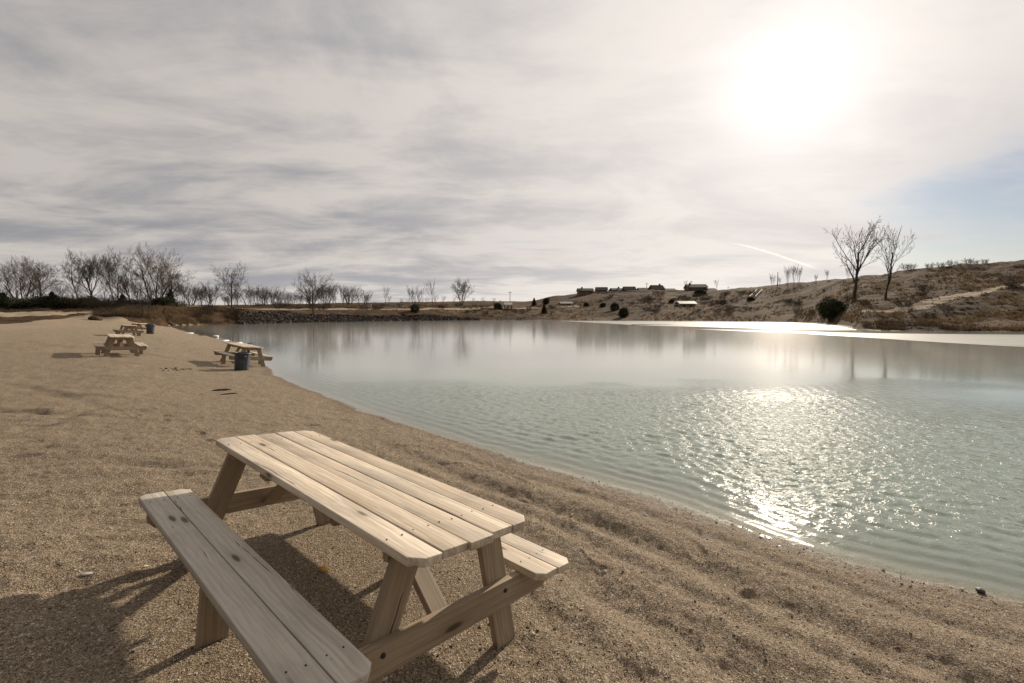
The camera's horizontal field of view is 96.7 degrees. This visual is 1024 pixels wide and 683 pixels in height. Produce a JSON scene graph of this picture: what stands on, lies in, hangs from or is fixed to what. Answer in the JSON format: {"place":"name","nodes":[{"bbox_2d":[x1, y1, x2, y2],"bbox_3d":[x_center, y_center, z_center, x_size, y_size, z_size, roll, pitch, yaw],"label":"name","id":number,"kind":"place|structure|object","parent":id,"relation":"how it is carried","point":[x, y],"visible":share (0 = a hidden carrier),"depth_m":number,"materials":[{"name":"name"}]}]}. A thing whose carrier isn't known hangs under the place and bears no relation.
{"place":"outdoors","nodes":[
{"label":"outdoors","id":0,"kind":"place"},
{"bbox_2d":[0,305,578,316],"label":"gravel road","id":1,"kind":"structure","parent":0,"point":[33,313],"depth_m":82.00,"materials":[{"name":"beige gravel"}]},
{"bbox_2d":[0,314,1023,682],"bbox_3d":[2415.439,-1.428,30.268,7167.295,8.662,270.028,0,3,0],"label":"beach","id":2,"kind":"structure","parent":0,"point":[66,392],"depth_m":3.39,"materials":[{"name":"beige sand"}]},
{"bbox_2d":[88,316,100,320],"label":"boulder","id":3,"kind":"object","parent":2,"relation":"on","point":[97,318],"visible":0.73,"depth_m":68.62,"materials":[{"name":"brown stone"}]},
{"bbox_2d":[93,334,147,355],"bbox_3d":[-15.726,0.159,18.252,1.556,0.807,2.462,1,3,-44],"label":"picnic table","id":4,"kind":"object","parent":2,"relation":"on","point":[109,345],"visible":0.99,"depth_m":17.76,"materials":[{"name":"brown wood"}]},
{"bbox_2d":[113,325,143,335],"bbox_3d":[-28.261,-0.798,33.525,2.462,0.807,1.556,4,2,44],"label":"picnic table","id":5,"kind":"object","parent":2,"relation":"on","point":[126,330],"visible":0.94,"depth_m":33.04,"materials":[{"name":"brown wood"}]},
{"bbox_2d":[128,323,145,329],"bbox_3d":[-35.238,-1.307,43.012,1.555,0.807,2.462,1,2,-27],"label":"picnic table","id":6,"kind":"object","parent":2,"relation":"on","point":[139,326],"visible":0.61,"depth_m":42.27,"materials":[{"name":"brown wood"}]},
{"bbox_2d":[146,324,154,333],"bbox_3d":[-30.613,-1.058,38.520,0.643,0.822,0.632,2,1,-19],"label":"trash can","id":7,"kind":"object","parent":2,"relation":"on","point":[150,328],"visible":1,"depth_m":38.31,"materials":[{"name":"metal"}]},
{"bbox_2d":[234,352,251,370],"bbox_3d":[-9.538,0.704,16.087,0.550,0.632,0.559,5,0,-40],"label":"trash can","id":8,"kind":"object","parent":2,"relation":"on","point":[241,361],"visible":1,"depth_m":15.89,"materials":[{"name":"metal"}]},
{"bbox_2d":[213,343,273,366],"bbox_3d":[-10.752,0.537,18.185,2.462,0.807,1.556,5,0,44],"label":"picnic table","id":9,"kind":"object","parent":2,"relation":"on","point":[260,359],"visible":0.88,"depth_m":17.74,"materials":[{"name":"brown wood"}]},
{"bbox_2d":[320,565,327,571],"bbox_3d":[-1.267,1.533,3.068,0.051,0.043,0.047,0,3,0],"label":"yellow stone","id":10,"kind":"object","parent":2,"relation":"on","point":[324,568],"visible":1,"depth_m":3.05,"materials":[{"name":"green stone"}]},
{"bbox_2d":[139,430,568,682],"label":"picnic table","id":11,"kind":"object","parent":2,"relation":"on","point":[412,525],"visible":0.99,"depth_m":2.27,"materials":[{"name":"brown wood"}]},
{"bbox_2d":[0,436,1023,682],"bbox_3d":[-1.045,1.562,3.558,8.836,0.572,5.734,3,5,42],"label":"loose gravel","id":12,"kind":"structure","parent":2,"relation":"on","point":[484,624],"depth_m":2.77,"materials":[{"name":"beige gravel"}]},
{"bbox_2d":[303,388,1023,605],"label":"waterline pebbles","id":13,"kind":"object","parent":2,"relation":"on","point":[761,537],"visible":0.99,"depth_m":4.06,"materials":[{"name":"grey stone"}]},
{"bbox_2d":[975,587,985,593],"bbox_3d":[3.456,1.839,3.358,0.058,0.037,0.056,-1,4,-23],"label":"shore rock","id":14,"kind":"object","parent":2,"relation":"on","point":[980,590],"visible":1,"depth_m":3.35,"materials":[{"name":"grey stone"}]},
{"bbox_2d":[0,260,1023,331],"bbox_3d":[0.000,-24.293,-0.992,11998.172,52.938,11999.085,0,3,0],"label":"hillside","id":15,"kind":"structure","parent":0,"point":[812,288],"depth_m":132.58,"materials":[{"name":"brown soil"}]},
{"bbox_2d":[0,292,18,309],"bbox_3d":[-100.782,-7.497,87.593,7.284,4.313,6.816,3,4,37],"label":"evergreen bush","id":16,"kind":"object","parent":15,"relation":"on","point":[4,300],"visible":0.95,"depth_m":88.31,"materials":[{"name":"green plant"}]},
{"bbox_2d":[6,280,26,298],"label":"bare tree","id":17,"kind":"object","parent":15,"relation":"on","point":[18,290],"visible":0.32,"depth_m":135.28,"materials":[{"name":"grey plant"}]},
{"bbox_2d":[13,280,37,297],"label":"bare tree","id":18,"kind":"object","parent":15,"relation":"on","point":[25,285],"visible":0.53,"depth_m":112.77,"materials":[{"name":"grey plant"}]},
{"bbox_2d":[11,299,42,309],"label":"evergreen bush","id":19,"kind":"object","parent":15,"relation":"on","point":[23,304],"visible":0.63,"depth_m":91.29,"materials":[{"name":"green plant"}]},
{"bbox_2d":[0,256,57,299],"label":"bare tree","id":20,"kind":"object","parent":15,"relation":"on","point":[15,278],"visible":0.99,"depth_m":97.40,"materials":[{"name":"grey plant"}]},
{"bbox_2d":[29,293,46,305],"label":"evergreen bush","id":21,"kind":"object","parent":15,"relation":"on","point":[39,298],"visible":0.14,"depth_m":94.28,"materials":[{"name":"green plant"}]},
{"bbox_2d":[17,255,61,296],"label":"bare tree","id":22,"kind":"object","parent":15,"relation":"on","point":[39,278],"visible":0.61,"depth_m":101.34,"materials":[{"name":"grey plant"}]},
{"bbox_2d":[40,291,61,309],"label":"cedar tree","id":23,"kind":"object","parent":15,"relation":"on","point":[51,296],"visible":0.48,"depth_m":93.05,"materials":[{"name":"green plant"}]},
{"bbox_2d":[37,293,74,308],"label":"evergreen bush","id":24,"kind":"object","parent":15,"relation":"on","point":[56,299],"visible":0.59,"depth_m":93.00,"materials":[{"name":"green plant"}]},
{"bbox_2d":[44,301,67,309],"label":"bare shrub","id":25,"kind":"object","parent":15,"relation":"on","point":[57,307],"visible":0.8,"depth_m":92.33,"materials":[{"name":"brown plant"}]},
{"bbox_2d":[0,306,113,312],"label":"dry grass","id":26,"kind":"structure","parent":15,"relation":"on","point":[40,309],"depth_m":86.23,"materials":[{"name":"brown plant"}]},
{"bbox_2d":[49,282,70,296],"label":"bare tree","id":27,"kind":"object","parent":15,"relation":"on","point":[58,289],"visible":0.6,"depth_m":126.09,"materials":[{"name":"grey plant"}]},
{"bbox_2d":[47,284,74,295],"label":"bare tree","id":28,"kind":"object","parent":15,"relation":"on","point":[63,290],"visible":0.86,"depth_m":114.10,"materials":[{"name":"grey plant"}]},
{"bbox_2d":[60,298,85,308],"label":"bare shrub","id":29,"kind":"object","parent":15,"relation":"on","point":[70,304],"visible":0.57,"depth_m":93.52,"materials":[{"name":"brown plant"}]},
{"bbox_2d":[67,296,95,308],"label":"bare shrub","id":30,"kind":"object","parent":15,"relation":"on","point":[78,303],"visible":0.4,"depth_m":94.13,"materials":[{"name":"brown plant"}]},
{"bbox_2d":[72,296,97,308],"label":"bare shrub","id":31,"kind":"object","parent":15,"relation":"on","point":[87,298],"visible":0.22,"depth_m":94.78,"materials":[{"name":"plant"}]},
{"bbox_2d":[62,253,108,296],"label":"bare tree","id":32,"kind":"object","parent":15,"relation":"on","point":[83,285],"visible":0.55,"depth_m":97.30,"materials":[{"name":"brown plant"}]},
{"bbox_2d":[75,299,101,308],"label":"bare shrub","id":33,"kind":"object","parent":15,"relation":"on","point":[85,304],"visible":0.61,"depth_m":93.03,"materials":[{"name":"brown plant"}]},
{"bbox_2d":[55,250,122,298],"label":"bare tree","id":34,"kind":"object","parent":15,"relation":"on","point":[76,277],"visible":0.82,"depth_m":95.58,"materials":[{"name":"grey plant"}]},
{"bbox_2d":[78,293,123,308],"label":"bare shrub","id":35,"kind":"object","parent":15,"relation":"on","point":[92,301],"visible":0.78,"depth_m":93.10,"materials":[{"name":"brown plant"}]},
{"bbox_2d":[75,248,132,303],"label":"bare tree","id":36,"kind":"object","parent":15,"relation":"on","point":[109,266],"visible":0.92,"depth_m":95.42,"materials":[{"name":"brown plant"}]},
{"bbox_2d":[98,281,111,299],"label":"bare tree","id":37,"kind":"object","parent":15,"relation":"on","point":[102,289],"visible":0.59,"depth_m":125.30,"materials":[{"name":"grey plant"}]},
{"bbox_2d":[93,296,134,307],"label":"bare shrub","id":38,"kind":"object","parent":15,"relation":"on","point":[113,303],"visible":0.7,"depth_m":90.78,"materials":[{"name":"brown plant"}]},
{"bbox_2d":[104,270,140,305],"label":"bare tree","id":39,"kind":"object","parent":15,"relation":"on","point":[124,285],"visible":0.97,"depth_m":90.60,"materials":[{"name":"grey plant"}]},
{"bbox_2d":[127,279,143,299],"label":"bare tree","id":40,"kind":"object","parent":15,"relation":"on","point":[131,291],"visible":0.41,"depth_m":121.67,"materials":[{"name":"grey plant"}]},
{"bbox_2d":[131,279,156,316],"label":"bare tree","id":41,"kind":"object","parent":15,"relation":"on","point":[140,293],"visible":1,"depth_m":77.48,"materials":[{"name":"grey plant"}]},
{"bbox_2d":[110,243,182,303],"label":"bare tree","id":42,"kind":"object","parent":15,"relation":"on","point":[153,271],"visible":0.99,"depth_m":92.45,"materials":[{"name":"brown plant"}]},
{"bbox_2d":[146,296,174,306],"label":"evergreen bush","id":43,"kind":"object","parent":15,"relation":"on","point":[159,301],"visible":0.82,"depth_m":90.83,"materials":[{"name":"green plant"}]},
{"bbox_2d":[90,304,247,322],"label":"dry grass","id":44,"kind":"structure","parent":15,"relation":"on","point":[128,311],"depth_m":85.01,"materials":[{"name":"brown plant"}]},
{"bbox_2d":[149,261,195,295],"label":"bare tree","id":45,"kind":"object","parent":15,"relation":"on","point":[177,286],"visible":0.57,"depth_m":99.40,"materials":[{"name":"grey plant"}]},
{"bbox_2d":[166,288,179,306],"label":"cedar tree","id":46,"kind":"object","parent":15,"relation":"on","point":[170,294],"visible":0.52,"depth_m":93.15,"materials":[{"name":"green plant"}]},
{"bbox_2d":[173,280,189,304],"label":"bare tree","id":47,"kind":"object","parent":15,"relation":"on","point":[181,292],"visible":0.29,"depth_m":137.41,"materials":[{"name":"grey plant"}]},
{"bbox_2d":[179,283,205,305],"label":"bare tree","id":48,"kind":"object","parent":15,"relation":"on","point":[191,293],"visible":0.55,"depth_m":129.89,"materials":[{"name":"grey plant"}]},
{"bbox_2d":[190,311,204,317],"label":"bare shrub","id":49,"kind":"object","parent":15,"relation":"on","point":[200,314],"visible":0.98,"depth_m":91.47,"materials":[{"name":"brown plant"}]},
{"bbox_2d":[190,284,207,305],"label":"bare tree","id":50,"kind":"object","parent":15,"relation":"on","point":[195,294],"visible":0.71,"depth_m":129.18,"materials":[{"name":"grey plant"}]},
{"bbox_2d":[199,284,216,304],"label":"bare tree","id":51,"kind":"object","parent":15,"relation":"on","point":[205,298],"visible":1,"depth_m":122.41,"materials":[{"name":"grey plant"}]},
{"bbox_2d":[200,279,223,304],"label":"bare tree","id":52,"kind":"object","parent":15,"relation":"on","point":[209,290],"visible":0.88,"depth_m":129.92,"materials":[{"name":"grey plant"}]},
{"bbox_2d":[200,283,227,304],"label":"bare tree","id":53,"kind":"object","parent":15,"relation":"on","point":[214,293],"visible":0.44,"depth_m":144.60,"materials":[{"name":"grey plant"}]},
{"bbox_2d":[210,262,248,307],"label":"bare tree","id":54,"kind":"object","parent":15,"relation":"on","point":[230,282],"visible":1,"depth_m":106.62,"materials":[{"name":"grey plant"}]},
{"bbox_2d":[229,291,242,304],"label":"bare tree","id":55,"kind":"object","parent":15,"relation":"on","point":[235,296],"visible":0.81,"depth_m":133.70,"materials":[{"name":"grey plant"}]},
{"bbox_2d":[224,281,257,305],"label":"bare tree","id":56,"kind":"object","parent":15,"relation":"on","point":[240,294],"visible":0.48,"depth_m":148.74,"materials":[{"name":"grey plant"}]},
{"bbox_2d":[232,285,249,303],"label":"bare tree","id":57,"kind":"object","parent":15,"relation":"on","point":[240,292],"visible":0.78,"depth_m":143.21,"materials":[{"name":"grey plant"}]},
{"bbox_2d":[243,285,258,304],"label":"bare tree","id":58,"kind":"object","parent":15,"relation":"on","point":[250,294],"visible":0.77,"depth_m":149.69,"materials":[{"name":"grey plant"}]},
{"bbox_2d":[246,283,265,305],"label":"bare tree","id":59,"kind":"object","parent":15,"relation":"on","point":[257,293],"visible":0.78,"depth_m":150.80,"materials":[{"name":"brown plant"}]},
{"bbox_2d":[247,287,271,304],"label":"bare tree","id":60,"kind":"object","parent":15,"relation":"on","point":[263,296],"visible":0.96,"depth_m":146.19,"materials":[{"name":"brown plant"}]},
{"bbox_2d":[257,285,279,305],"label":"bare tree","id":61,"kind":"object","parent":15,"relation":"on","point":[269,292],"visible":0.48,"depth_m":157.81,"materials":[{"name":"brown plant"}]},
{"bbox_2d":[293,268,334,313],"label":"bare tree","id":62,"kind":"object","parent":15,"relation":"on","point":[309,288],"visible":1,"depth_m":124.34,"materials":[{"name":"brown plant"}]},
{"bbox_2d":[313,281,338,302],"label":"bare tree","id":63,"kind":"object","parent":15,"relation":"on","point":[329,293],"visible":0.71,"depth_m":161.38,"materials":[{"name":"brown plant"}]},
{"bbox_2d":[337,285,360,303],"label":"bare tree","id":64,"kind":"object","parent":15,"relation":"on","point":[350,292],"visible":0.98,"depth_m":176.16,"materials":[{"name":"brown plant"}]},
{"bbox_2d":[236,311,479,323],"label":"riprap rocks","id":65,"kind":"object","parent":15,"relation":"on","point":[258,317],"visible":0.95,"depth_m":125.12,"materials":[{"name":"grey stone"}]},
{"bbox_2d":[239,304,560,319],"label":"dry grass","id":66,"kind":"structure","parent":15,"relation":"on","point":[305,307],"depth_m":167.99,"materials":[{"name":"brown plant"}]},
{"bbox_2d":[406,284,424,304],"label":"bare tree","id":67,"kind":"object","parent":15,"relation":"on","point":[412,294],"visible":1,"depth_m":168.31,"materials":[{"name":"brown plant"}]},
{"bbox_2d":[411,304,419,312],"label":"evergreen bush","id":68,"kind":"object","parent":15,"relation":"on","point":[415,308],"visible":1,"depth_m":156.78,"materials":[{"name":"green plant"}]},
{"bbox_2d":[450,277,473,305],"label":"bare tree","id":69,"kind":"object","parent":15,"relation":"on","point":[463,289],"visible":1,"depth_m":200.01,"materials":[{"name":"brown plant"}]},
{"bbox_2d":[493,302,502,309],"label":"evergreen bush","id":70,"kind":"object","parent":15,"relation":"on","point":[498,306],"visible":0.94,"depth_m":194.80,"materials":[{"name":"green plant"}]},
{"bbox_2d":[540,304,546,313],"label":"cedar tree","id":71,"kind":"object","parent":15,"relation":"on","point":[543,310],"visible":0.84,"depth_m":184.49,"materials":[{"name":"green plant"}]},
{"bbox_2d":[542,297,549,303],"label":"evergreen bush","id":72,"kind":"object","parent":15,"relation":"on","point":[545,300],"visible":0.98,"depth_m":229.12,"materials":[{"name":"green plant"}]},
{"bbox_2d":[576,287,593,295],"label":"house","id":73,"kind":"structure","parent":15,"relation":"on","point":[581,291],"depth_m":267.10,"materials":[{"name":"red brick"}]},
{"bbox_2d":[595,287,607,291],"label":"house","id":74,"kind":"structure","parent":15,"relation":"on","point":[601,289],"depth_m":271.84,"materials":[{"name":"grey brick"}]},
{"bbox_2d":[610,302,619,309],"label":"evergreen bush","id":75,"kind":"object","parent":15,"relation":"on","point":[613,305],"visible":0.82,"depth_m":191.15,"materials":[{"name":"green plant"}]},
{"bbox_2d":[596,291,634,293],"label":"retaining wall","id":76,"kind":"structure","parent":15,"relation":"on","point":[614,291],"depth_m":259.96,"materials":[{"name":"stone"}]},
{"bbox_2d":[608,287,622,290],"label":"house","id":77,"kind":"structure","parent":15,"relation":"on","point":[615,289],"depth_m":278.74,"materials":[{"name":"grey paint"}]},
{"bbox_2d":[618,307,628,316],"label":"evergreen bush","id":78,"kind":"object","parent":15,"relation":"on","point":[623,312],"visible":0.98,"depth_m":164.62,"materials":[{"name":"green plant"}]},
{"bbox_2d":[622,286,636,290],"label":"house","id":79,"kind":"structure","parent":15,"relation":"on","point":[626,288],"depth_m":273.17,"materials":[{"name":"grey brick"}]},
{"bbox_2d":[648,284,664,289],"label":"house","id":80,"kind":"structure","parent":15,"relation":"on","point":[656,287],"depth_m":272.45,"materials":[{"name":"grey brick"}]},
{"bbox_2d":[675,301,696,306],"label":"shed","id":81,"kind":"structure","parent":15,"relation":"on","point":[685,303],"depth_m":185.34,"materials":[{"name":"white metal"}]},
{"bbox_2d":[683,283,707,290],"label":"house","id":82,"kind":"structure","parent":15,"relation":"on","point":[689,286],"depth_m":263.58,"materials":[{"name":"brown paint"}]},
{"bbox_2d":[693,289,706,294],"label":"evergreen bush","id":83,"kind":"object","parent":15,"relation":"on","point":[699,291],"visible":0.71,"depth_m":240.15,"materials":[{"name":"green plant"}]},
{"bbox_2d":[560,278,861,322],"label":"dry grass","id":84,"kind":"structure","parent":15,"relation":"on","point":[732,316],"depth_m":152.75,"materials":[{"name":"brown plant"}]},
{"bbox_2d":[749,290,761,296],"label":"hillside stair","id":85,"kind":"object","parent":15,"relation":"on","point":[755,293],"visible":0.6,"depth_m":190.54,"materials":[{"name":"white paint"}]},
{"bbox_2d":[784,267,791,285],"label":"bare tree","id":86,"kind":"object","parent":15,"relation":"on","point":[788,272],"visible":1,"depth_m":196.85,"materials":[{"name":"brown plant"}]},
{"bbox_2d":[790,265,798,282],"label":"bare tree","id":87,"kind":"object","parent":15,"relation":"on","point":[795,271],"visible":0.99,"depth_m":197.43,"materials":[{"name":"brown plant"}]},
{"bbox_2d":[793,305,804,314],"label":"bare shrub","id":88,"kind":"object","parent":15,"relation":"on","point":[796,311],"visible":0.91,"depth_m":128.18,"materials":[{"name":"brown plant"}]},
{"bbox_2d":[799,308,817,316],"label":"bare shrub","id":89,"kind":"object","parent":15,"relation":"on","point":[810,312],"visible":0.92,"depth_m":116.91,"materials":[{"name":"brown plant"}]},
{"bbox_2d":[815,295,848,318],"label":"evergreen bush","id":90,"kind":"object","parent":15,"relation":"on","point":[828,308],"visible":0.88,"depth_m":98.29,"materials":[{"name":"green plant"}]},
{"bbox_2d":[826,216,889,303],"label":"bare cottonwood","id":91,"kind":"object","parent":15,"relation":"on","point":[858,267],"visible":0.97,"depth_m":96.76,"materials":[{"name":"grey plant"}]},
{"bbox_2d":[873,222,914,299],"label":"bare cottonwood","id":92,"kind":"object","parent":15,"relation":"on","point":[890,276],"visible":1,"depth_m":86.82,"materials":[{"name":"grey plant"}]},
{"bbox_2d":[889,298,915,306],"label":"bare shrub","id":93,"kind":"object","parent":15,"relation":"on","point":[907,302],"visible":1,"depth_m":78.18,"materials":[{"name":"brown plant"}]},
{"bbox_2d":[914,283,937,290],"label":"bare shrub","id":94,"kind":"object","parent":15,"relation":"on","point":[924,286],"visible":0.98,"depth_m":93.73,"materials":[{"name":"brown plant"}]},
{"bbox_2d":[918,311,939,317],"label":"bare shrub","id":95,"kind":"object","parent":15,"relation":"on","point":[930,314],"visible":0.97,"depth_m":68.31,"materials":[{"name":"brown plant"}]},
{"bbox_2d":[837,262,1023,330],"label":"dry grass","id":96,"kind":"structure","parent":15,"relation":"on","point":[894,326],"depth_m":74.49,"materials":[{"name":"brown plant"}]},
{"bbox_2d":[852,272,1023,328],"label":"hillside stones","id":97,"kind":"object","parent":15,"relation":"on","point":[923,327],"visible":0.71,"depth_m":72.27,"materials":[{"name":"grey stone"}]},
{"bbox_2d":[995,273,1015,279],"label":"bare shrub","id":98,"kind":"object","parent":15,"relation":"on","point":[998,276],"visible":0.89,"depth_m":91.28,"materials":[{"name":"brown plant"}]},
{"bbox_2d":[998,280,1022,286],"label":"bare shrub","id":99,"kind":"object","parent":15,"relation":"on","point":[1016,281],"visible":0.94,"depth_m":82.59,"materials":[{"name":"brown plant"}]},
{"bbox_2d":[0,0,1023,304],"label":"sky","id":100,"kind":"structure","parent":0,"point":[527,150],"materials":[{"name":"grey"}]},
{"bbox_2d":[170,320,1023,581],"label":"lake","id":101,"kind":"structure","parent":0,"point":[911,449],"depth_m":10.24,"materials":[{"name":"liquid"}]},
{"bbox_2d":[572,321,855,329],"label":"frosted ice","id":102,"kind":"structure","parent":101,"relation":"on","point":[806,326],"depth_m":91.61,"materials":[{"name":"white ice"}]},
{"bbox_2d":[632,324,673,324],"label":"mud bar","id":103,"kind":"object","parent":102,"relation":"on","point":[652,324],"visible":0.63,"depth_m":87.72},
{"bbox_2d":[705,329,1023,346],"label":"frosted ice","id":104,"kind":"structure","parent":101,"relation":"on","point":[999,340],"depth_m":40.17,"materials":[{"name":"white ice"}]},
{"bbox_2d":[857,283,1023,316],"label":"dirt track","id":105,"kind":"structure","parent":0,"point":[923,304],"depth_m":78.55,"materials":[{"name":"beige soil"}]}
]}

